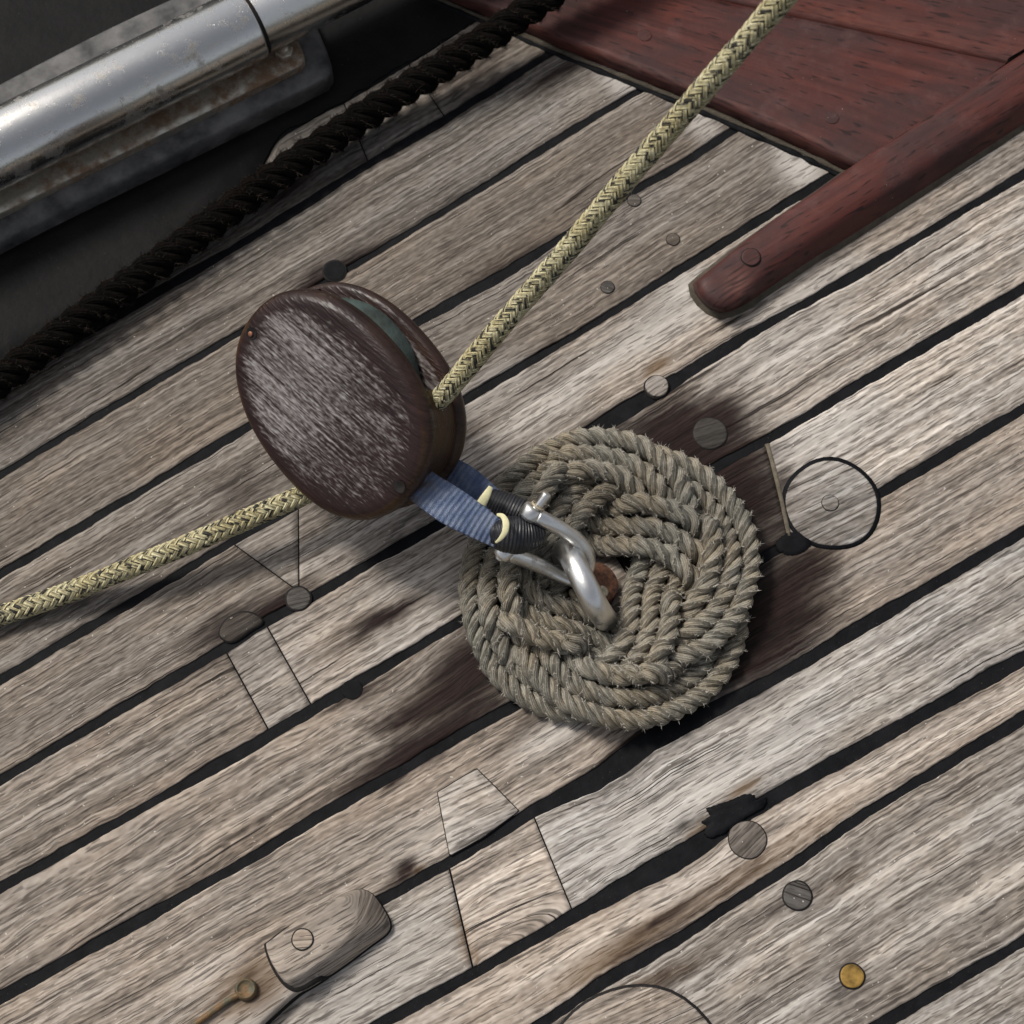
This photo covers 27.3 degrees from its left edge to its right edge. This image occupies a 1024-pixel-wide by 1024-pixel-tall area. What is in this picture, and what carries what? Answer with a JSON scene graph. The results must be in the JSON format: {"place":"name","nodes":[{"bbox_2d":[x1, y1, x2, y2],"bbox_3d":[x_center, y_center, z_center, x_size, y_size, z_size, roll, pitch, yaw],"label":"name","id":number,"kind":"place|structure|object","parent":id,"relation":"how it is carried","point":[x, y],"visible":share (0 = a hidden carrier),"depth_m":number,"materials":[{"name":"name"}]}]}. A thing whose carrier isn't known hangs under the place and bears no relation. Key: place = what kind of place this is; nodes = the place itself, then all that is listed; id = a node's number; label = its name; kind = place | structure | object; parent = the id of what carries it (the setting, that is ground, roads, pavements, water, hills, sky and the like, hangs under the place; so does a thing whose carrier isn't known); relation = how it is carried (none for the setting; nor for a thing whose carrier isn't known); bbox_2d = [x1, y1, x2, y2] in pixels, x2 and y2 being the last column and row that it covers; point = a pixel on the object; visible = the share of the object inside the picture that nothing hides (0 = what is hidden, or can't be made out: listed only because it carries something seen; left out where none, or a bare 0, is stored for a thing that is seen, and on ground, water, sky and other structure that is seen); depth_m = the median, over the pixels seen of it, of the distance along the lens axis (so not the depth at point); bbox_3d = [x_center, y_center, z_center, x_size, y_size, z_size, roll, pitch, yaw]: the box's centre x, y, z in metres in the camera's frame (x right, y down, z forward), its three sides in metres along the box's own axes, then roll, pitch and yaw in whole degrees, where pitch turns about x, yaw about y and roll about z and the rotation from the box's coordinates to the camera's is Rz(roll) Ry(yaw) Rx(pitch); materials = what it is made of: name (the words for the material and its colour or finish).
{"place":"outdoors","nodes":[
{"label":"outdoors","id":0,"kind":"place"},
{"bbox_2d":[0,15,1023,1023],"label":"deck","id":1,"kind":"structure","parent":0,"point":[228,756],"depth_m":1.66,"materials":[{"name":"brown wood"}]},
{"bbox_2d":[0,0,482,359],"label":"waterway","id":2,"kind":"object","parent":1,"relation":"on","point":[45,275],"visible":0.52,"depth_m":1.82,"materials":[{"name":"black paint"}]},
{"bbox_2d":[0,0,372,253],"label":"steel tube fitting","id":3,"kind":"object","parent":2,"relation":"on","point":[119,109],"visible":1,"depth_m":1.78,"materials":[{"name":"silver metal"}]},
{"bbox_2d":[129,889,391,1023],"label":"wooden chock","id":4,"kind":"object","parent":1,"relation":"on","point":[312,949],"visible":1,"depth_m":1.55,"materials":[{"name":"grey wood"}]},
{"bbox_2d":[0,0,576,401],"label":"tarred rope","id":5,"kind":"object","parent":1,"relation":"on","point":[179,246],"visible":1,"depth_m":1.78,"materials":[{"name":"black fabric"}]},
{"bbox_2d":[235,282,466,519],"bbox_3d":[-0.126,-0.087,1.627,0.189,0.144,0.145,43,75,15],"label":"pulley block","id":6,"kind":"object","parent":1,"relation":"on","point":[337,382],"depth_m":1.60,"materials":[{"name":"brown wood"}]},
{"bbox_2d":[0,0,797,625],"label":"braided rope","id":7,"kind":"object","parent":6,"relation":"in","point":[738,48],"visible":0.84,"depth_m":1.52,"materials":[{"name":"beige fabric"}]},
{"bbox_2d":[551,538,617,630],"bbox_3d":[0.062,0.052,1.644,0.042,0.072,0.080,-20,70,-7],"label":"deck eye","id":8,"kind":"object","parent":1,"relation":"on","point":[594,593],"visible":0.97,"depth_m":1.62,"materials":[{"name":"silver metal"}]},
{"bbox_2d":[494,491,595,586],"bbox_3d":[0.027,0.030,1.619,0.068,0.077,0.057,34,73,12],"label":"shackle","id":9,"kind":"object","parent":8,"relation":"attached to","point":[533,512],"visible":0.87,"depth_m":1.62,"materials":[{"name":"metal"}]},
{"bbox_2d":[409,460,545,554],"bbox_3d":[-0.022,-0.002,1.609,0.104,0.054,0.058,29,72,10],"label":"webbing strop","id":10,"kind":"object","parent":9,"relation":"attached to","point":[467,500],"visible":0.99,"depth_m":1.60,"materials":[{"name":"fabric"}]},
{"bbox_2d":[456,425,762,731],"bbox_3d":[0.077,0.047,1.655,0.246,0.052,0.257,0,69,0],"label":"rope mat","id":11,"kind":"object","parent":1,"relation":"on","point":[537,651],"visible":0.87,"depth_m":1.65,"materials":[{"name":"beige fabric"}]},
{"bbox_2d":[427,0,1023,175],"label":"hatch coaming","id":12,"kind":"object","parent":1,"relation":"on","point":[834,87],"visible":0.88,"depth_m":1.84,"materials":[{"name":"red wood"}]},
{"bbox_2d":[688,52,1023,318],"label":"wooden rail","id":13,"kind":"object","parent":1,"relation":"on","point":[938,147],"visible":1,"depth_m":1.78,"materials":[{"name":"red wood"}]}
]}

